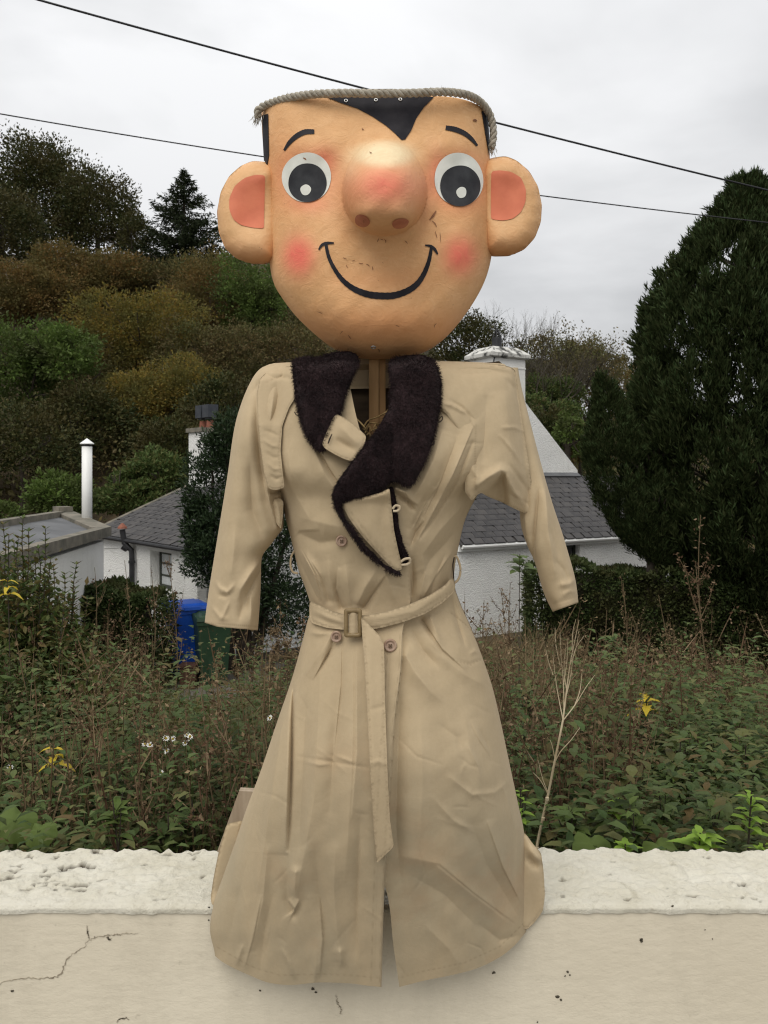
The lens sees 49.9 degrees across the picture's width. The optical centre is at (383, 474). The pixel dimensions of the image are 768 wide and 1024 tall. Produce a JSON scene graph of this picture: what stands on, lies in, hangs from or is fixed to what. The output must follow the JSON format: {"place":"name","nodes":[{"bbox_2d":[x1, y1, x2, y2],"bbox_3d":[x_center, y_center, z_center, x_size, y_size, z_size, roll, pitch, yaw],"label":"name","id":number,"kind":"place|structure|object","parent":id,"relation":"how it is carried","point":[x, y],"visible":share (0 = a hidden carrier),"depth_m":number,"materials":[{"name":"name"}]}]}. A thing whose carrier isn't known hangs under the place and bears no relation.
{"place":"outdoors","nodes":[
{"label":"outdoors","id":0,"kind":"place"},
{"bbox_2d":[153,662,284,703],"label":"gravel path","id":1,"kind":"structure","parent":0,"point":[229,676],"depth_m":14.28,"materials":[{"name":"gravel"}]},
{"bbox_2d":[161,599,206,675],"bbox_3d":[-3.603,2.972,15.006,0.699,1.343,0.944,0,0,-28],"label":"wheelie bin","id":2,"kind":"object","parent":1,"relation":"on","point":[189,607],"visible":0.37,"depth_m":14.66,"materials":[{"name":"blue plastic"}]},
{"bbox_2d":[178,662,197,688],"bbox_3d":[-3.356,3.450,14.200,0.300,0.400,0.300,0,0,0],"label":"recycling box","id":3,"kind":"object","parent":1,"relation":"on","point":[184,665],"visible":0.61,"depth_m":14.07,"materials":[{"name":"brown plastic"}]},
{"bbox_2d":[192,611,230,683],"bbox_3d":[-3.025,3.040,14.506,0.624,1.241,0.843,0,0,-20],"label":"wheelie bin","id":4,"kind":"object","parent":1,"relation":"on","point":[198,619],"visible":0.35,"depth_m":14.20,"materials":[{"name":"green plastic"}]},
{"bbox_2d":[0,253,767,836],"bbox_3d":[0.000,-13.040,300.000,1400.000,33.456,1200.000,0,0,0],"label":"ground","id":5,"kind":"structure","parent":0,"point":[94,515],"depth_m":31.59,"materials":[{"name":"plant"}]},
{"bbox_2d":[0,577,21,683],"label":"yellow leaved stem","id":6,"kind":"object","parent":5,"relation":"on","point":[6,590],"visible":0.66,"depth_m":5.22,"materials":[{"name":"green plant"}]},
{"bbox_2d":[0,498,29,518],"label":"shrub","id":7,"kind":"object","parent":5,"relation":"on","point":[13,510],"visible":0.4,"depth_m":22.89,"materials":[{"name":"green plant"}]},
{"bbox_2d":[0,807,37,849],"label":"broad leaf plant","id":8,"kind":"object","parent":5,"relation":"on","point":[10,815],"visible":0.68,"depth_m":2.70,"materials":[{"name":"green plant"}]},
{"bbox_2d":[0,605,51,781],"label":"leafy shrub","id":9,"kind":"object","parent":5,"relation":"on","point":[4,677],"visible":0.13,"depth_m":5.09,"materials":[{"name":"green plant"}]},
{"bbox_2d":[0,180,62,322],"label":"oak tree","id":10,"kind":"object","parent":5,"relation":"on","point":[16,210],"visible":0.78,"depth_m":51.34,"materials":[{"name":"green plant"}]},
{"bbox_2d":[25,822,57,849],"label":"broad leaf plant","id":11,"kind":"object","parent":5,"relation":"on","point":[51,832],"visible":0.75,"depth_m":2.60,"materials":[{"name":"green plant"}]},
{"bbox_2d":[0,120,103,266],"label":"oak tree","id":12,"kind":"object","parent":5,"relation":"on","point":[38,170],"visible":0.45,"depth_m":57.82,"materials":[{"name":"green plant"}]},
{"bbox_2d":[0,310,107,458],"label":"holly tree","id":13,"kind":"object","parent":5,"relation":"on","point":[35,363],"visible":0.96,"depth_m":32.60,"materials":[{"name":"green plant"}]},
{"bbox_2d":[0,256,108,329],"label":"bush","id":14,"kind":"object","parent":5,"relation":"on","point":[30,283],"visible":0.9,"depth_m":45.69,"materials":[{"name":"brown plant"}]},
{"bbox_2d":[0,439,110,631],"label":"outbuilding","id":15,"kind":"structure","parent":5,"relation":"on","point":[74,536],"depth_m":13.78,"materials":[{"name":"paint"}]},
{"bbox_2d":[0,390,111,513],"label":"holly tree","id":16,"kind":"object","parent":5,"relation":"on","point":[57,452],"visible":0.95,"depth_m":28.56,"materials":[{"name":"green plant"}]},
{"bbox_2d":[0,514,113,697],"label":"leafy shrub","id":17,"kind":"object","parent":5,"relation":"on","point":[47,613],"visible":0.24,"depth_m":5.91,"materials":[{"name":"green plant"}]},
{"bbox_2d":[39,747,74,816],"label":"yellow leaved stem","id":18,"kind":"object","parent":5,"relation":"on","point":[61,762],"visible":0.39,"depth_m":3.41,"materials":[{"name":"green plant"}]},
{"bbox_2d":[18,466,100,513],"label":"shrub","id":19,"kind":"object","parent":5,"relation":"on","point":[60,494],"visible":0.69,"depth_m":23.56,"materials":[{"name":"green plant"}]},
{"bbox_2d":[3,611,154,780],"bbox_3d":[-2.271,1.694,5.537,1.545,1.444,1.677,0,0,0],"label":"leafy shrub","id":20,"kind":"object","parent":5,"relation":"on","point":[41,680],"visible":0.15,"depth_m":5.49,"materials":[{"name":"green plant"}]},
{"bbox_2d":[35,330,128,414],"bbox_3d":[-13.749,-4.388,36.933,4.692,4.338,4.055,0,0,0],"label":"beech tree","id":21,"kind":"object","parent":5,"relation":"on","point":[104,371],"visible":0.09,"depth_m":36.66,"materials":[{"name":"brown plant"}]},
{"bbox_2d":[22,376,149,472],"bbox_3d":[-11.573,-1.845,31.890,5.070,3.932,4.184,0,0,0],"label":"holly tree","id":22,"kind":"object","parent":5,"relation":"on","point":[92,396],"visible":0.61,"depth_m":31.45,"materials":[{"name":"green plant"}]},
{"bbox_2d":[63,732,110,842],"bbox_3d":[-1.324,1.514,3.612,0.260,0.742,0.257,0,0,0],"label":"leafy plant","id":23,"kind":"object","parent":5,"relation":"on","point":[82,755],"visible":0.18,"depth_m":3.62,"materials":[{"name":"green plant"}]},
{"bbox_2d":[20,233,158,334],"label":"beech tree","id":24,"kind":"object","parent":5,"relation":"on","point":[87,257],"visible":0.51,"depth_m":47.64,"materials":[{"name":"brown plant"}]},
{"bbox_2d":[40,158,149,261],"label":"oak tree","id":25,"kind":"object","parent":5,"relation":"on","point":[108,201],"visible":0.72,"depth_m":56.70,"materials":[{"name":"green plant"}]},
{"bbox_2d":[92,567,109,654],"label":"dead stalk","id":26,"kind":"object","parent":5,"relation":"on","point":[97,605],"visible":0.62,"depth_m":8.64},
{"bbox_2d":[95,787,133,851],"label":"leafy plant","id":27,"kind":"object","parent":5,"relation":"on","point":[118,804],"visible":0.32,"depth_m":2.71,"materials":[{"name":"green plant"}]},
{"bbox_2d":[92,463,165,515],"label":"shrub","id":28,"kind":"object","parent":5,"relation":"on","point":[120,495],"visible":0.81,"depth_m":25.55,"materials":[{"name":"green plant"}]},
{"bbox_2d":[119,560,138,662],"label":"dead stalk","id":29,"kind":"object","parent":5,"relation":"on","point":[127,595],"visible":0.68,"depth_m":9.04,"materials":[{"name":"plant"}]},
{"bbox_2d":[105,207,156,258],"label":"oak tree","id":30,"kind":"object","parent":5,"relation":"on","point":[128,241],"visible":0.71,"depth_m":55.35,"materials":[{"name":"green plant"}]},
{"bbox_2d":[80,575,183,691],"bbox_3d":[-4.736,2.736,14.097,2.415,2.007,1.563,0,0,8],"label":"hedge","id":31,"kind":"object","parent":5,"relation":"on","point":[116,586],"visible":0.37,"depth_m":13.61,"materials":[{"name":"green plant"}]},
{"bbox_2d":[49,280,223,383],"bbox_3d":[-11.585,-6.030,39.096,7.935,6.091,5.834,0,0,0],"label":"maple tree","id":32,"kind":"object","parent":5,"relation":"on","point":[127,331],"visible":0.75,"depth_m":38.00,"materials":[{"name":"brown plant"}]},
{"bbox_2d":[113,442,188,495],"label":"shrub","id":33,"kind":"object","parent":5,"relation":"on","point":[165,462],"visible":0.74,"depth_m":26.02,"materials":[{"name":"green plant"}]},
{"bbox_2d":[111,408,199,491],"bbox_3d":[-7.335,-0.347,28.972,3.944,3.994,3.538,0,0,38],"label":"holly tree","id":34,"kind":"object","parent":5,"relation":"on","point":[155,434],"visible":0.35,"depth_m":28.36,"materials":[{"name":"green plant"}]},
{"bbox_2d":[137,566,174,690],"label":"dead stalk","id":35,"kind":"object","parent":5,"relation":"on","point":[154,606],"visible":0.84,"depth_m":8.54,"materials":[{"name":"plant"}]},
{"bbox_2d":[89,348,226,440],"bbox_3d":[-9.343,-3.164,34.330,5.808,4.464,4.361,0,0,-17],"label":"maple tree","id":36,"kind":"object","parent":5,"relation":"on","point":[155,395],"visible":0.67,"depth_m":33.52,"materials":[{"name":"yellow plant"}]},
{"bbox_2d":[92,246,225,331],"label":"beech tree","id":37,"kind":"object","parent":5,"relation":"on","point":[161,268],"visible":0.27,"depth_m":48.72,"materials":[{"name":"brown plant"}]},
{"bbox_2d":[136,812,197,852],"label":"leafy plant","id":38,"kind":"object","parent":5,"relation":"on","point":[159,841],"visible":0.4,"depth_m":2.90,"materials":[{"name":"green plant"}]},
{"bbox_2d":[158,557,183,710],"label":"dead stalk","id":39,"kind":"object","parent":5,"relation":"on","point":[175,619],"visible":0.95,"depth_m":8.04,"materials":[{"name":"plant"}]},
{"bbox_2d":[121,168,233,300],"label":"spruce tree","id":40,"kind":"object","parent":5,"relation":"on","point":[185,237],"visible":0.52,"depth_m":53.12,"materials":[{"name":"green plant"}]},
{"bbox_2d":[174,800,219,850],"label":"leafy plant","id":41,"kind":"object","parent":5,"relation":"on","point":[189,829],"visible":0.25,"depth_m":3.02,"materials":[{"name":"green plant"}]},
{"bbox_2d":[99,404,308,655],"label":"cottage","id":42,"kind":"structure","parent":5,"relation":"on","point":[141,540],"depth_m":18.78,"materials":[{"name":"paint"}]},
{"bbox_2d":[160,552,171,588],"bbox_3d":[-4.649,2.080,17.999,0.050,0.800,1.070,0,0,-39],"label":"window","id":43,"kind":"structure","parent":42,"relation":"in","point":[165,579],"depth_m":18.22,"materials":[{"name":"glass"}]},
{"bbox_2d":[148,233,263,345],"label":"beech tree","id":44,"kind":"object","parent":5,"relation":"on","point":[198,274],"visible":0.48,"depth_m":44.74,"materials":[{"name":"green plant"}]},
{"bbox_2d":[165,365,249,434],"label":"holly tree","id":45,"kind":"object","parent":5,"relation":"on","point":[206,395],"visible":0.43,"depth_m":30.41,"materials":[{"name":"green plant"}]},
{"bbox_2d":[144,312,280,414],"bbox_3d":[-7.811,-5.015,38.072,6.060,5.065,5.459,0,0,0],"label":"beech tree","id":46,"kind":"object","parent":5,"relation":"on","point":[216,350],"visible":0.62,"depth_m":37.14,"materials":[{"name":"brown plant"}]},
{"bbox_2d":[173,389,308,670],"bbox_3d":[-2.352,1.041,15.308,3.235,5.376,2.022,0,0,0],"label":"evergreen shrub","id":47,"kind":"object","parent":5,"relation":"on","point":[205,526],"visible":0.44,"depth_m":15.16,"materials":[{"name":"green plant"}]},
{"bbox_2d":[200,248,289,367],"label":"ash tree","id":48,"kind":"object","parent":5,"relation":"on","point":[258,297],"visible":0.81,"depth_m":42.97,"materials":[{"name":"green plant"}]},
{"bbox_2d":[269,619,284,695],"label":"seed head weed","id":49,"kind":"object","parent":5,"relation":"on","point":[276,631],"visible":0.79,"depth_m":8.51,"materials":[{"name":"plant"}]},
{"bbox_2d":[235,285,321,350],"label":"beech tree","id":50,"kind":"object","parent":5,"relation":"on","point":[291,318],"visible":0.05,"depth_m":48.64,"materials":[{"name":"brown plant"}]},
{"bbox_2d":[235,315,335,382],"bbox_3d":[-4.498,-5.519,40.034,5.708,4.660,5.149,0,0,-28],"label":"beech tree","id":51,"kind":"object","parent":5,"relation":"on","point":[281,336],"visible":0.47,"depth_m":39.15,"materials":[{"name":"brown plant"}]},
{"bbox_2d":[280,633,297,675],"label":"seed head weed","id":52,"kind":"object","parent":5,"relation":"on","point":[285,645],"visible":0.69,"depth_m":8.32,"materials":[{"name":"plant"}]},
{"bbox_2d":[0,252,755,562],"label":"woodland undergrowth","id":53,"kind":"object","parent":5,"relation":"on","point":[115,463],"depth_m":33.44,"materials":[{"name":"green plant"}]},
{"bbox_2d":[0,593,767,852],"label":"dead weeds","id":54,"kind":"object","parent":5,"relation":"on","point":[217,752],"visible":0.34,"depth_m":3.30,"materials":[{"name":"plant"}]},
{"bbox_2d":[0,847,767,1023],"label":"garden wall","id":55,"kind":"structure","parent":5,"relation":"on","point":[609,936],"depth_m":1.65,"materials":[{"name":"beige paint"}]},
{"bbox_2d":[205,87,577,986],"bbox_3d":[0.015,0.121,1.579,0.733,1.722,0.462,0,0,0],"label":"scarecrow","id":56,"kind":"object","parent":55,"relation":"attached to","point":[377,451],"visible":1,"depth_m":1.52,"materials":[{"name":"beige fabric"}]},
{"bbox_2d":[0,620,767,852],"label":"green undergrowth","id":57,"kind":"object","parent":5,"relation":"on","point":[696,791],"visible":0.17,"depth_m":3.26,"materials":[{"name":"green plant"}]},
{"bbox_2d":[0,621,767,852],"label":"nettle patches","id":58,"kind":"object","parent":5,"relation":"on","point":[599,825],"visible":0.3,"depth_m":3.74,"materials":[{"name":"green plant"}]},
{"bbox_2d":[0,658,767,852],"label":"rough grass","id":59,"kind":"structure","parent":5,"relation":"on","point":[171,708],"depth_m":5.74,"materials":[{"name":"plant"}]},
{"bbox_2d":[425,307,512,361],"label":"beech tree","id":60,"kind":"object","parent":5,"relation":"on","point":[455,351],"visible":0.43,"depth_m":56.74,"materials":[{"name":"green plant"}]},
{"bbox_2d":[472,603,502,682],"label":"dead stalk","id":61,"kind":"object","parent":5,"relation":"on","point":[487,652],"visible":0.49,"depth_m":8.52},
{"bbox_2d":[491,592,517,701],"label":"dead stalk","id":62,"kind":"object","parent":5,"relation":"on","point":[505,631],"visible":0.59,"depth_m":8.23,"materials":[{"name":"plant"}]},
{"bbox_2d":[491,582,518,698],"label":"dead stalk","id":63,"kind":"object","parent":5,"relation":"on","point":[505,597],"visible":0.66,"depth_m":8.81,"materials":[{"name":"plant"}]},
{"bbox_2d":[497,609,528,720],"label":"dead stalk","id":64,"kind":"object","parent":5,"relation":"on","point":[509,640],"visible":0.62,"depth_m":8.03,"materials":[{"name":"plant"}]},
{"bbox_2d":[468,302,570,410],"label":"bare tree","id":65,"kind":"object","parent":5,"relation":"on","point":[542,344],"visible":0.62,"depth_m":56.52,"materials":[{"name":"brown plant"}]},
{"bbox_2d":[506,554,536,713],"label":"stalk","id":66,"kind":"object","parent":5,"relation":"on","point":[519,560],"visible":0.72,"depth_m":6.03,"materials":[{"name":"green plant"}]},
{"bbox_2d":[515,789,534,824],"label":"sapling","id":67,"kind":"object","parent":5,"relation":"on","point":[524,821],"visible":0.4,"depth_m":2.61,"materials":[{"name":"green plant"}]},
{"bbox_2d":[521,791,542,836],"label":"leafy plant","id":68,"kind":"object","parent":5,"relation":"on","point":[532,801],"visible":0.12,"depth_m":2.70,"materials":[{"name":"green plant"}]},
{"bbox_2d":[466,615,598,721],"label":"dry grass","id":69,"kind":"structure","parent":5,"relation":"on","point":[500,650],"depth_m":12.15,"materials":[{"name":"plant"}]},
{"bbox_2d":[514,684,556,766],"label":"leafy plant","id":70,"kind":"object","parent":5,"relation":"on","point":[529,712],"visible":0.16,"depth_m":4.42,"materials":[{"name":"green plant"}]},
{"bbox_2d":[525,397,573,451],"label":"holly tree","id":71,"kind":"object","parent":5,"relation":"on","point":[551,417],"visible":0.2,"depth_m":32.43,"materials":[{"name":"green plant"}]},
{"bbox_2d":[509,335,601,410],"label":"bare tree","id":72,"kind":"object","parent":5,"relation":"on","point":[543,370],"visible":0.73,"depth_m":44.59,"materials":[{"name":"brown plant"}]},
{"bbox_2d":[525,391,586,426],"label":"holly tree","id":73,"kind":"object","parent":5,"relation":"on","point":[573,408],"visible":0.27,"depth_m":39.61,"materials":[{"name":"green plant"}]},
{"bbox_2d":[525,372,588,410],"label":"beech tree","id":74,"kind":"object","parent":5,"relation":"on","point":[556,390],"visible":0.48,"depth_m":45.15,"materials":[{"name":"green plant"}]},
{"bbox_2d":[511,330,610,394],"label":"beech tree","id":75,"kind":"object","parent":5,"relation":"on","point":[519,342],"visible":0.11,"depth_m":58.15,"materials":[{"name":"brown plant"}]},
{"bbox_2d":[454,328,668,637],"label":"cottage","id":76,"kind":"structure","parent":5,"relation":"on","point":[492,538],"depth_m":19.97,"materials":[{"name":"paint"}]},
{"bbox_2d":[549,409,585,460],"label":"shrub","id":77,"kind":"object","parent":5,"relation":"on","point":[569,431],"visible":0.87,"depth_m":30.85,"materials":[{"name":"green plant"}]},
{"bbox_2d":[545,803,590,851],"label":"leafy plant","id":78,"kind":"object","parent":5,"relation":"on","point":[575,811],"visible":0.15,"depth_m":2.56,"materials":[{"name":"green plant"}]},
{"bbox_2d":[535,616,605,848],"bbox_3d":[0.583,0.840,2.598,0.236,0.808,0.055,0,0,0],"label":"bleached stalk","id":79,"kind":"object","parent":5,"relation":"on","point":[552,773],"visible":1,"depth_m":2.60,"materials":[{"name":"plant"}]},
{"bbox_2d":[562,419,584,475],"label":"shrub","id":80,"kind":"object","parent":5,"relation":"on","point":[579,461],"visible":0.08,"depth_m":32.44,"materials":[{"name":"green plant"}]},
{"bbox_2d":[518,311,635,451],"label":"thin leaved tree","id":81,"kind":"object","parent":5,"relation":"on","point":[598,351],"visible":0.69,"depth_m":49.71,"materials":[{"name":"green plant"}]},
{"bbox_2d":[543,343,633,423],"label":"thin leaved tree","id":82,"kind":"object","parent":5,"relation":"on","point":[587,400],"visible":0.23,"depth_m":52.27,"materials":[{"name":"green plant"}]},
{"bbox_2d":[572,831,610,850],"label":"broad leaf plant","id":83,"kind":"object","parent":5,"relation":"on","point":[583,841],"visible":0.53,"depth_m":2.42,"materials":[{"name":"green plant"}]},
{"bbox_2d":[563,329,631,432],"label":"beech tree","id":84,"kind":"object","parent":5,"relation":"on","point":[611,374],"visible":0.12,"depth_m":55.67,"materials":[{"name":"brown plant"}]},
{"bbox_2d":[579,363,633,420],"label":"beech tree","id":85,"kind":"object","parent":5,"relation":"on","point":[588,395],"visible":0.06,"depth_m":59.48,"materials":[{"name":"green plant"}]},
{"bbox_2d":[599,634,626,692],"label":"leafy plant","id":86,"kind":"object","parent":5,"relation":"on","point":[614,652],"visible":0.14,"depth_m":6.52,"materials":[{"name":"green plant"}]},
{"bbox_2d":[613,837,642,851],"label":"sapling","id":87,"kind":"object","parent":5,"relation":"on","point":[623,843],"visible":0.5,"depth_m":2.31,"materials":[{"name":"green plant"}]},
{"bbox_2d":[618,573,639,690],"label":"dead stalk","id":88,"kind":"object","parent":5,"relation":"on","point":[626,625],"visible":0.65,"depth_m":7.04,"materials":[{"name":"plant"}]},
{"bbox_2d":[604,794,656,852],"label":"leafy plant","id":89,"kind":"object","parent":5,"relation":"on","point":[635,823],"visible":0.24,"depth_m":2.50,"materials":[{"name":"green plant"}]},
{"bbox_2d":[577,366,687,659],"bbox_3d":[4.792,0.812,15.874,2.159,5.877,1.347,0,0,0],"label":"cypress tree","id":90,"kind":"object","parent":5,"relation":"on","point":[649,543],"visible":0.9,"depth_m":15.63,"materials":[{"name":"green plant"}]},
{"bbox_2d":[516,553,767,670],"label":"hedge","id":91,"kind":"object","parent":5,"relation":"on","point":[599,588],"visible":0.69,"depth_m":15.69,"materials":[{"name":"green plant"}]},
{"bbox_2d":[627,693,664,784],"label":"yellow leaved stem","id":92,"kind":"object","parent":5,"relation":"on","point":[646,708],"visible":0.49,"depth_m":4.20,"materials":[{"name":"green plant"}]},
{"bbox_2d":[642,837,677,851],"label":"broad leaf plant","id":93,"kind":"object","parent":5,"relation":"on","point":[649,845],"visible":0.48,"depth_m":2.42,"materials":[{"name":"green plant"}]},
{"bbox_2d":[644,790,687,850],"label":"leafy plant","id":94,"kind":"object","parent":5,"relation":"on","point":[664,819],"visible":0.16,"depth_m":3.00,"materials":[{"name":"green plant"}]},
{"bbox_2d":[637,730,702,837],"bbox_3d":[1.263,1.492,3.584,0.298,0.789,0.288,0,0,-13],"label":"leafy plant","id":95,"kind":"object","parent":5,"relation":"on","point":[690,741],"visible":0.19,"depth_m":3.60,"materials":[{"name":"green plant"}]},
{"bbox_2d":[645,595,701,704],"bbox_3d":[2.271,1.691,6.568,0.386,1.492,0.337,0,0,-25],"label":"dead stalk","id":96,"kind":"object","parent":5,"relation":"on","point":[668,637],"visible":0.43,"depth_m":6.53,"materials":[{"name":"plant"}]},
{"bbox_2d":[612,165,767,615],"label":"cypress tree","id":97,"kind":"object","parent":5,"relation":"on","point":[721,311],"visible":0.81,"depth_m":15.18,"materials":[{"name":"green plant"}]},
{"bbox_2d":[673,515,718,735],"bbox_3d":[2.332,1.314,6.077,0.312,2.046,0.311,0,0,0],"label":"dead stalk","id":98,"kind":"object","parent":5,"relation":"on","point":[697,587],"visible":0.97,"depth_m":6.06,"materials":[{"name":"plant"}]},
{"bbox_2d":[668,825,726,850],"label":"sapling","id":99,"kind":"object","parent":5,"relation":"on","point":[704,841],"visible":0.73,"depth_m":2.26,"materials":[{"name":"green plant"}]},
{"bbox_2d":[695,799,738,851],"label":"leafy plant","id":100,"kind":"object","parent":5,"relation":"on","point":[720,815],"visible":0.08,"depth_m":2.60,"materials":[{"name":"green plant"}]},
{"bbox_2d":[709,645,731,736],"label":"dead stalk","id":101,"kind":"object","parent":5,"relation":"on","point":[713,681],"visible":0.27,"depth_m":5.41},
{"bbox_2d":[723,730,767,828],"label":"leafy plant","id":102,"kind":"object","parent":5,"relation":"on","point":[749,751],"visible":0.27,"depth_m":3.41,"materials":[{"name":"green plant"}]},
{"bbox_2d":[724,790,767,850],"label":"sapling","id":103,"kind":"object","parent":5,"relation":"on","point":[751,801],"visible":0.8,"depth_m":2.37,"materials":[{"name":"green plant"}]},
{"bbox_2d":[0,113,767,222],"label":"overhead wire","id":104,"kind":"object","parent":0,"point":[263,156],"visible":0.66,"depth_m":11.94,"materials":[{"name":"metal"}]},
{"bbox_2d":[0,0,767,413],"label":"sky","id":105,"kind":"structure","parent":0,"point":[683,84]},
{"bbox_2d":[36,0,767,190],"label":"overhead wire","id":106,"kind":"object","parent":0,"point":[233,53],"visible":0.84,"depth_m":9.69,"materials":[{"name":"metal"}]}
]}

